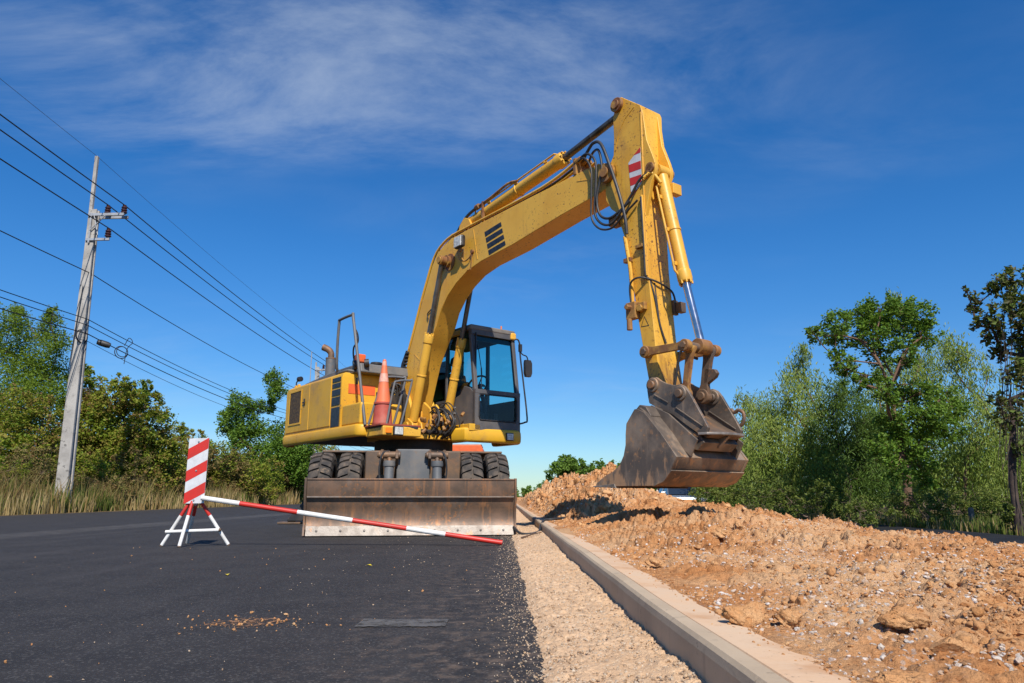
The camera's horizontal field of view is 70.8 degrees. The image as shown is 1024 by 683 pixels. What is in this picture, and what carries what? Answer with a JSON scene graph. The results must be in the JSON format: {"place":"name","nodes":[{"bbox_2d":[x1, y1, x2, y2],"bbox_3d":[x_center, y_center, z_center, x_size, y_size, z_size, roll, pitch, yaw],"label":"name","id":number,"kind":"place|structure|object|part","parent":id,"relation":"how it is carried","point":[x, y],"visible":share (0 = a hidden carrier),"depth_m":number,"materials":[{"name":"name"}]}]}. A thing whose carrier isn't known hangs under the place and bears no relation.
{"place":"outdoors","nodes":[
{"label":"outdoors","id":0,"kind":"place"},
{"bbox_2d":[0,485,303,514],"bbox_3d":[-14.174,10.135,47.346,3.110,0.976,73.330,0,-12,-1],"label":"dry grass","id":1,"kind":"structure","parent":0,"point":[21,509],"depth_m":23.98,"materials":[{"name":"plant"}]},
{"bbox_2d":[0,504,545,682],"bbox_3d":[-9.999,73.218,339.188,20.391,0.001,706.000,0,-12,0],"label":"road","id":2,"kind":"structure","parent":0,"point":[58,559],"depth_m":3.22,"materials":[{"name":"black asphalt"}]},
{"bbox_2d":[160,438,229,546],"bbox_3d":[-3.093,1.467,7.032,0.620,1.034,0.426,-6,-14,27],"label":"hazard board","id":3,"kind":"object","parent":2,"relation":"on","point":[196,471],"visible":0.98,"depth_m":6.96,"materials":[{"name":"red paint"}]},
{"bbox_2d":[4,547,490,676],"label":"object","id":4,"kind":"object","parent":2,"relation":"on","point":[239,624],"visible":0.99,"depth_m":2.72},
{"bbox_2d":[213,618,288,625],"bbox_3d":[-1.003,1.059,2.715,0.306,0.001,0.224,0,-12,0],"label":"soil smear","id":5,"kind":"object","parent":2,"relation":"on","point":[254,621],"visible":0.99,"depth_m":2.75,"materials":[{"name":"brown soil"}]},
{"bbox_2d":[82,535,546,682],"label":"spilled grit","id":6,"kind":"object","parent":2,"relation":"on","point":[520,663],"visible":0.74,"depth_m":2.73,"materials":[{"name":"beige gravel"}]},
{"bbox_2d":[200,495,502,544],"bbox_3d":[-1.535,1.726,6.942,2.892,0.474,0.051,1,-12,-4],"label":"barrier pole","id":7,"kind":"object","parent":2,"relation":"on","point":[349,519],"visible":1,"depth_m":6.92,"materials":[{"name":"white paint"}]},
{"bbox_2d":[354,619,447,626],"bbox_3d":[-0.410,1.058,2.712,0.330,0.001,0.178,0,-12,0],"label":"cement smear","id":8,"kind":"object","parent":2,"relation":"on","point":[408,622],"visible":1,"depth_m":2.71,"materials":[{"name":"grey concrete"}]},
{"bbox_2d":[452,444,483,450],"bbox_3d":[-1.125,3.590,18.601,1.120,1.720,2.520,0,-12,0],"label":"barrier","id":9,"kind":"object","parent":2,"relation":"on","point":[467,447],"visible":0.09,"depth_m":17.65,"materials":[{"name":"orange plastic"}]},
{"bbox_2d":[277,97,748,536],"bbox_3d":[-0.961,0.107,10.006,3.686,4.943,8.302,6,-13,-25],"label":"wheeled excavator","id":10,"kind":"object","parent":2,"relation":"on","point":[412,469],"visible":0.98,"depth_m":8.74,"materials":[{"name":"metal"}]},
{"bbox_2d":[372,359,391,423],"bbox_3d":[-1.802,0.706,10.092,0.280,0.925,0.280,0,-12,0],"label":"traffic cone","id":11,"kind":"object","parent":10,"relation":"on","point":[381,403],"visible":0.81,"depth_m":9.99,"materials":[{"name":"plastic"}]},
{"bbox_2d":[512,508,705,682],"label":"gravel strip","id":12,"kind":"object","parent":2,"relation":"on","point":[593,667],"visible":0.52,"depth_m":2.43,"materials":[{"name":"beige gravel"}]},
{"bbox_2d":[521,532,541,538],"bbox_3d":[0.220,2.158,8.026,0.020,0.044,0.647,-5,-13,21],"label":"wooden stick","id":13,"kind":"object","parent":12,"relation":"on","point":[530,535],"visible":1,"depth_m":7.96,"materials":[{"name":"wood"}]},
{"bbox_2d":[513,516,565,534],"bbox_3d":[0.440,2.327,9.153,0.409,0.204,1.404,-8,-15,34],"label":"rubber hose","id":14,"kind":"object","parent":12,"relation":"on","point":[543,521],"visible":0.7,"depth_m":9.02,"materials":[{"name":"black rubber"}]},
{"bbox_2d":[0,496,999,533],"bbox_3d":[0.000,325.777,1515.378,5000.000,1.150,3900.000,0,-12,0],"label":"ground","id":15,"kind":"structure","parent":0,"point":[521,496],"depth_m":32.87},
{"bbox_2d":[0,455,33,484],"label":"verge scrub","id":16,"kind":"object","parent":15,"relation":"on","point":[23,467],"visible":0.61,"depth_m":20.55,"materials":[{"name":"green plant"}]},
{"bbox_2d":[0,443,58,487],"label":"verge scrub","id":17,"kind":"object","parent":15,"relation":"on","point":[15,457],"visible":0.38,"depth_m":21.73,"materials":[{"name":"green plant"}]},
{"bbox_2d":[0,301,73,450],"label":"feathery tree","id":18,"kind":"object","parent":15,"relation":"on","point":[41,373],"visible":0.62,"depth_m":26.47,"materials":[{"name":"green plant"}]},
{"bbox_2d":[0,383,78,477],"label":"vine covered bush","id":19,"kind":"object","parent":15,"relation":"on","point":[31,412],"visible":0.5,"depth_m":24.32,"materials":[{"name":"green plant"}]},
{"bbox_2d":[18,439,76,491],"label":"verge scrub","id":20,"kind":"object","parent":15,"relation":"on","point":[41,452],"visible":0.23,"depth_m":22.52,"materials":[{"name":"green plant"}]},
{"bbox_2d":[40,476,75,488],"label":"verge shrub","id":21,"kind":"object","parent":15,"relation":"on","point":[50,481],"visible":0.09,"depth_m":22.00,"materials":[{"name":"green plant"}]},
{"bbox_2d":[8,458,110,497],"bbox_3d":[-15.108,4.434,22.858,4.500,2.098,1.938,0,-12,0],"label":"brown bush","id":22,"kind":"object","parent":15,"relation":"on","point":[95,483],"visible":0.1,"depth_m":23.09,"materials":[{"name":"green plant"}]},
{"bbox_2d":[46,445,120,486],"bbox_3d":[-14.836,4.742,24.854,2.754,2.334,1.926,0,-12,0],"label":"verge scrub","id":23,"kind":"object","parent":15,"relation":"on","point":[91,464],"visible":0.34,"depth_m":24.57,"materials":[{"name":"green plant"}]},
{"bbox_2d":[55,156,128,500],"bbox_3d":[-12.775,-0.471,22.062,1.218,11.300,0.375,-1,-12,0],"label":"utility pole","id":24,"kind":"object","parent":15,"relation":"on","point":[68,447],"visible":0.94,"depth_m":21.86,"materials":[{"name":"concrete"}]},
{"bbox_2d":[0,297,283,412],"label":"telephone cable","id":25,"kind":"object","parent":24,"relation":"attached to","point":[126,345],"visible":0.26,"depth_m":23.59,"materials":[{"name":"black plastic"}]},
{"bbox_2d":[0,289,283,409],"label":"telephone cable","id":26,"kind":"object","parent":24,"relation":"attached to","point":[129,341],"visible":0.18,"depth_m":24.06,"materials":[{"name":"black plastic"}]},
{"bbox_2d":[0,230,293,387],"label":"service line","id":27,"kind":"object","parent":24,"relation":"attached to","point":[132,299],"visible":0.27,"depth_m":24.47,"materials":[{"name":"black"}]},
{"bbox_2d":[0,114,324,360],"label":"power line","id":28,"kind":"object","parent":24,"relation":"attached to","point":[136,215],"visible":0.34,"depth_m":22.94,"materials":[{"name":"black metal"}]},
{"bbox_2d":[0,158,324,375],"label":"power line","id":29,"kind":"object","parent":24,"relation":"attached to","point":[137,249],"visible":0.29,"depth_m":23.71,"materials":[{"name":"black metal"}]},
{"bbox_2d":[0,129,324,365],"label":"power line","id":30,"kind":"object","parent":24,"relation":"attached to","point":[138,229],"visible":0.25,"depth_m":24.48,"materials":[{"name":"black metal"}]},
{"bbox_2d":[1,79,340,362],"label":"ground wire","id":31,"kind":"object","parent":24,"relation":"attached to","point":[142,196],"visible":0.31,"depth_m":25.16,"materials":[{"name":"grey metal"}]},
{"bbox_2d":[0,319,357,449],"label":"telephone cable","id":32,"kind":"object","parent":24,"relation":"attached to","point":[128,362],"visible":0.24,"depth_m":23.45,"materials":[{"name":"black plastic"}]},
{"bbox_2d":[0,308,369,449],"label":"telephone cable","id":33,"kind":"object","parent":24,"relation":"attached to","point":[129,355],"visible":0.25,"depth_m":24.19,"materials":[{"name":"black plastic"}]},
{"bbox_2d":[75,329,132,362],"bbox_3d":[-12.959,0.181,22.592,0.668,0.861,1.815,-7,-14,31],"label":"splice box","id":34,"kind":"object","parent":33,"relation":"hanging from","point":[103,343],"visible":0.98,"depth_m":22.86,"materials":[{"name":"black metal"}]},
{"bbox_2d":[82,473,135,496],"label":"verge shrub","id":35,"kind":"object","parent":15,"relation":"on","point":[117,485],"visible":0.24,"depth_m":24.28,"materials":[{"name":"green plant"}]},
{"bbox_2d":[75,446,152,490],"bbox_3d":[-14.700,5.017,26.231,2.937,2.428,2.001,5,-13,-23],"label":"verge scrub","id":36,"kind":"object","parent":15,"relation":"on","point":[126,466],"visible":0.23,"depth_m":26.41,"materials":[{"name":"green plant"}]},
{"bbox_2d":[47,364,188,499],"bbox_3d":[-15.317,3.800,27.823,5.359,6.402,3.656,0,-12,0],"label":"vine covered tree","id":37,"kind":"object","parent":15,"relation":"on","point":[106,430],"visible":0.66,"depth_m":27.43,"materials":[{"name":"green plant"}]},
{"bbox_2d":[91,468,162,493],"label":"verge shrub","id":38,"kind":"object","parent":15,"relation":"on","point":[132,477],"visible":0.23,"depth_m":26.04,"materials":[{"name":"green plant"}]},
{"bbox_2d":[93,449,174,497],"bbox_3d":[-14.716,5.307,28.035,3.389,2.565,2.438,0,-12,0],"label":"verge scrub","id":39,"kind":"object","parent":15,"relation":"on","point":[163,464],"visible":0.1,"depth_m":27.66,"materials":[{"name":"green plant"}]},
{"bbox_2d":[0,466,301,514],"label":"brown weeds","id":40,"kind":"object","parent":15,"relation":"on","point":[13,493],"visible":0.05,"depth_m":22.33,"materials":[{"name":"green plant"}]},
{"bbox_2d":[129,437,186,495],"bbox_3d":[-14.784,5.224,28.750,4.963,3.403,2.284,0,-12,0],"label":"reddish bush","id":41,"kind":"object","parent":15,"relation":"on","point":[180,486],"visible":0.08,"depth_m":27.88,"materials":[{"name":"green plant"}]},
{"bbox_2d":[0,423,321,490],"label":"thicket","id":42,"kind":"object","parent":15,"relation":"on","point":[5,443],"visible":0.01,"depth_m":23.71,"materials":[{"name":"green plant"}]},
{"bbox_2d":[171,447,187,486],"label":"verge scrub","id":43,"kind":"object","parent":15,"relation":"on","point":[186,453],"visible":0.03,"depth_m":30.61,"materials":[{"name":"green plant"}]},
{"bbox_2d":[182,446,224,489],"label":"verge scrub","id":44,"kind":"object","parent":15,"relation":"on","point":[210,460],"visible":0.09,"depth_m":32.35,"materials":[{"name":"green plant"}]},
{"bbox_2d":[162,418,283,503],"bbox_3d":[-15.403,6.209,36.190,7.330,4.905,4.585,0,-12,0],"label":"olive bush","id":45,"kind":"object","parent":15,"relation":"on","point":[250,477],"visible":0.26,"depth_m":36.07,"materials":[{"name":"green plant"}]},
{"bbox_2d":[206,446,251,495],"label":"verge scrub","id":46,"kind":"object","parent":15,"relation":"on","point":[236,474],"visible":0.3,"depth_m":35.50,"materials":[{"name":"green plant"}]},
{"bbox_2d":[224,447,284,495],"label":"verge scrub","id":47,"kind":"object","parent":15,"relation":"on","point":[277,474],"visible":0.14,"depth_m":39.93,"materials":[{"name":"green plant"}]},
{"bbox_2d":[213,365,318,502],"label":"dark tree","id":48,"kind":"object","parent":15,"relation":"on","point":[233,429],"visible":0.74,"depth_m":43.86,"materials":[{"name":"green plant"}]},
{"bbox_2d":[247,459,303,488],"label":"verge scrub","id":49,"kind":"object","parent":15,"relation":"on","point":[286,480],"visible":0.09,"depth_m":43.01,"materials":[{"name":"green plant"}]},
{"bbox_2d":[284,481,301,495],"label":"verge shrub","id":50,"kind":"object","parent":15,"relation":"on","point":[292,488],"visible":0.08,"depth_m":43.87,"materials":[{"name":"green plant"}]},
{"bbox_2d":[310,362,324,457],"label":"utility pole","id":51,"kind":"object","parent":15,"relation":"on","point":[318,369],"visible":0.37,"depth_m":50.55,"materials":[{"name":"concrete"}]},
{"bbox_2d":[307,444,339,472],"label":"bush","id":52,"kind":"object","parent":15,"relation":"on","point":[322,448],"visible":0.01,"depth_m":50.68,"materials":[{"name":"green plant"}]},
{"bbox_2d":[517,480,543,496],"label":"treeline","id":53,"kind":"object","parent":15,"relation":"on","point":[526,490],"visible":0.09,"depth_m":253.84,"materials":[{"name":"green plant"}]},
{"bbox_2d":[543,454,603,482],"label":"distant tree","id":54,"kind":"object","parent":15,"relation":"on","point":[568,465],"visible":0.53,"depth_m":67.93,"materials":[{"name":"green plant"}]},
{"bbox_2d":[600,458,620,467],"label":"distant tree","id":55,"kind":"object","parent":15,"relation":"on","point":[603,462],"depth_m":71.42,"materials":[{"name":"green plant"}]},
{"bbox_2d":[516,505,789,682],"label":"kerb","id":56,"kind":"structure","parent":15,"relation":"on","point":[708,656],"depth_m":2.05,"materials":[{"name":"concrete"}]},
{"bbox_2d":[517,504,850,682],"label":"kerb footing","id":57,"kind":"object","parent":15,"relation":"on","point":[787,667],"visible":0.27,"depth_m":1.87,"materials":[{"name":"concrete"}]},
{"bbox_2d":[551,522,856,682],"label":"footing crumbs","id":58,"kind":"object","parent":57,"relation":"on","point":[827,666],"visible":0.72,"depth_m":1.86,"materials":[{"name":"brown soil"}]},
{"bbox_2d":[688,385,794,507],"bbox_3d":[11.447,5.544,35.826,5.592,6.949,4.948,0,-12,0],"label":"gum tree","id":59,"kind":"object","parent":15,"relation":"on","point":[747,403],"visible":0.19,"depth_m":35.55,"materials":[{"name":"green plant"}]},
{"bbox_2d":[688,468,853,519],"bbox_3d":[8.927,5.258,24.444,5.694,1.939,1.951,0,-12,0],"label":"scrub","id":60,"kind":"object","parent":15,"relation":"on","point":[822,497],"visible":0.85,"depth_m":24.31,"materials":[{"name":"green plant"}]},
{"bbox_2d":[738,341,860,516],"bbox_3d":[11.337,3.934,29.593,5.260,8.548,4.165,0,-12,0],"label":"gum tree","id":61,"kind":"object","parent":15,"relation":"on","point":[770,463],"visible":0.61,"depth_m":29.04,"materials":[{"name":"green plant"}]},
{"bbox_2d":[793,376,902,519],"bbox_3d":[12.493,3.923,26.805,4.257,5.968,4.000,0,-12,0],"label":"gum tree","id":62,"kind":"object","parent":15,"relation":"on","point":[844,460],"visible":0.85,"depth_m":26.50,"materials":[{"name":"green plant"}]},
{"bbox_2d":[696,436,1021,509],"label":"wood","id":63,"kind":"object","parent":15,"relation":"on","point":[888,480],"visible":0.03,"depth_m":48.05,"materials":[{"name":"green plant"}]},
{"bbox_2d":[746,505,1023,535],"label":"roadside grass","id":64,"kind":"structure","parent":15,"relation":"on","point":[988,526],"depth_m":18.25,"materials":[{"name":"green plant"}]},
{"bbox_2d":[802,292,974,518],"bbox_3d":[11.462,1.987,22.309,5.356,7.463,3.346,0,-12,0],"label":"broad leaved tree","id":65,"kind":"object","parent":15,"relation":"on","point":[927,423],"visible":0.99,"depth_m":21.94,"materials":[{"name":"green plant"}]},
{"bbox_2d":[840,286,968,510],"bbox_3d":[17.966,3.256,34.687,6.466,11.881,5.655,-5,-13,22],"label":"gum tree","id":66,"kind":"object","parent":15,"relation":"on","point":[920,370],"visible":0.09,"depth_m":33.92,"materials":[{"name":"green plant"}]},
{"bbox_2d":[830,484,1010,527],"bbox_3d":[11.507,4.542,19.571,5.387,1.387,1.437,0,-12,0],"label":"scrub","id":67,"kind":"object","parent":15,"relation":"on","point":[865,518],"visible":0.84,"depth_m":19.55,"materials":[{"name":"green plant"}]},
{"bbox_2d":[916,322,1023,513],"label":"gum tree","id":68,"kind":"object","parent":15,"relation":"on","point":[965,477],"visible":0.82,"depth_m":30.38,"materials":[{"name":"green plant"}]},
{"bbox_2d":[968,508,974,523],"bbox_3d":[12.100,4.651,18.946,0.110,0.550,0.100,0,-12,0],"label":"marker post","id":69,"kind":"object","parent":15,"relation":"on","point":[971,512],"visible":0.58,"depth_m":18.93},
{"bbox_2d":[961,264,1023,535],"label":"dark vine tree","id":70,"kind":"object","parent":15,"relation":"on","point":[993,324],"visible":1,"depth_m":16.71,"materials":[{"name":"green plant"}]},
{"bbox_2d":[970,382,1023,514],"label":"gum tree","id":71,"kind":"object","parent":15,"relation":"on","point":[1018,483],"visible":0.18,"depth_m":32.29,"materials":[{"name":"green plant"}]},
{"bbox_2d":[990,497,1023,531],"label":"roadside bush","id":72,"kind":"object","parent":15,"relation":"on","point":[1007,518],"visible":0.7,"depth_m":16.31,"materials":[{"name":"green plant"}]},
{"bbox_2d":[0,0,1023,495],"label":"sky","id":73,"kind":"structure","parent":0,"point":[824,155],"materials":[{"name":"blue"}]},
{"bbox_2d":[517,461,1023,682],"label":"soil median","id":74,"kind":"object","parent":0,"point":[986,672],"visible":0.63,"depth_m":3.02,"materials":[{"name":"brown soil"}]},
{"bbox_2d":[527,462,694,519],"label":"heap lumps","id":75,"kind":"object","parent":74,"relation":"on","point":[604,507],"visible":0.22,"depth_m":10.56,"materials":[{"name":"brown soil"}]},
{"bbox_2d":[645,556,666,566],"bbox_3d":[0.715,1.102,3.599,0.106,0.053,0.108,6,-13,-26],"label":"soil clod","id":76,"kind":"object","parent":74,"relation":"on","point":[651,561],"visible":0.98,"depth_m":3.57,"materials":[{"name":"brown soil"}]},
{"bbox_2d":[705,528,732,538],"bbox_3d":[1.353,1.240,4.641,0.219,0.077,0.161,0,-12,0],"label":"soil clod","id":77,"kind":"object","parent":74,"relation":"on","point":[718,533],"visible":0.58,"depth_m":4.60,"materials":[{"name":"brown soil"}]},
{"bbox_2d":[732,520,741,529],"bbox_3d":[1.485,1.213,4.741,0.062,0.072,0.116,0,-12,0],"label":"soil clod","id":78,"kind":"object","parent":74,"relation":"on","point":[737,524],"visible":0.89,"depth_m":4.71,"materials":[{"name":"brown soil"}]},
{"bbox_2d":[721,601,766,626],"bbox_3d":[0.663,0.771,2.024,0.149,0.080,0.092,4,-13,-17],"label":"soil clod","id":79,"kind":"object","parent":74,"relation":"on","point":[755,612],"visible":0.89,"depth_m":2.00,"materials":[{"name":"brown soil"}]},
{"bbox_2d":[526,464,1023,677],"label":"soil crumbs","id":80,"kind":"object","parent":74,"relation":"on","point":[1002,629],"visible":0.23,"depth_m":2.56,"materials":[{"name":"brown soil"}]},
{"bbox_2d":[528,463,1023,679],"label":"crushed stone","id":81,"kind":"object","parent":74,"relation":"on","point":[1018,658],"visible":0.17,"depth_m":2.40,"materials":[{"name":"gravel"}]},
{"bbox_2d":[529,464,1023,646],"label":"soil lumps","id":82,"kind":"object","parent":74,"relation":"on","point":[997,603],"visible":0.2,"depth_m":2.37,"materials":[{"name":"brown soil"}]},
{"bbox_2d":[773,608,803,628],"bbox_3d":[0.757,0.765,1.976,0.083,0.065,0.071,-11,-16,41],"label":"soil clod","id":83,"kind":"object","parent":74,"relation":"on","point":[790,618],"visible":0.84,"depth_m":1.96,"materials":[{"name":"brown soil"}]},
{"bbox_2d":[866,668,937,682],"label":"soil clod","id":84,"kind":"object","parent":74,"relation":"on","point":[897,675],"visible":1,"depth_m":1.32,"materials":[{"name":"brown soil"}]},
{"bbox_2d":[876,604,931,629],"bbox_3d":[1.006,0.704,1.838,0.145,0.053,0.088,0,-12,0],"label":"soil clod","id":85,"kind":"object","parent":74,"relation":"on","point":[901,616],"visible":0.99,"depth_m":1.82,"materials":[{"name":"brown soil"}]},
{"bbox_2d":[929,637,981,653],"bbox_3d":[0.970,0.669,1.576,0.108,0.046,0.054,0,-12,0],"label":"flat stone","id":86,"kind":"object","parent":74,"relation":"on","point":[949,644],"visible":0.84,"depth_m":1.56,"materials":[{"name":"stone"}]},
{"bbox_2d":[800,519,1023,543],"bbox_3d":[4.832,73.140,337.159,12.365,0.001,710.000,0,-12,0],"label":"side road","id":87,"kind":"structure","parent":0,"point":[994,538],"depth_m":16.06,"materials":[{"name":"grey asphalt"}]},
{"bbox_2d":[657,487,706,502],"bbox_3d":[8.750,8.183,37.626,2.260,1.417,4.670,0,-12,0],"label":"parked car","id":88,"kind":"object","parent":87,"relation":"on","point":[681,494],"visible":0.16,"depth_m":36.80,"materials":[{"name":"silver metal"}]},
{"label":"car windows","id":89,"kind":"part","parent":88,"relation":"part of","materials":[{"name":"black glass"}]}
]}

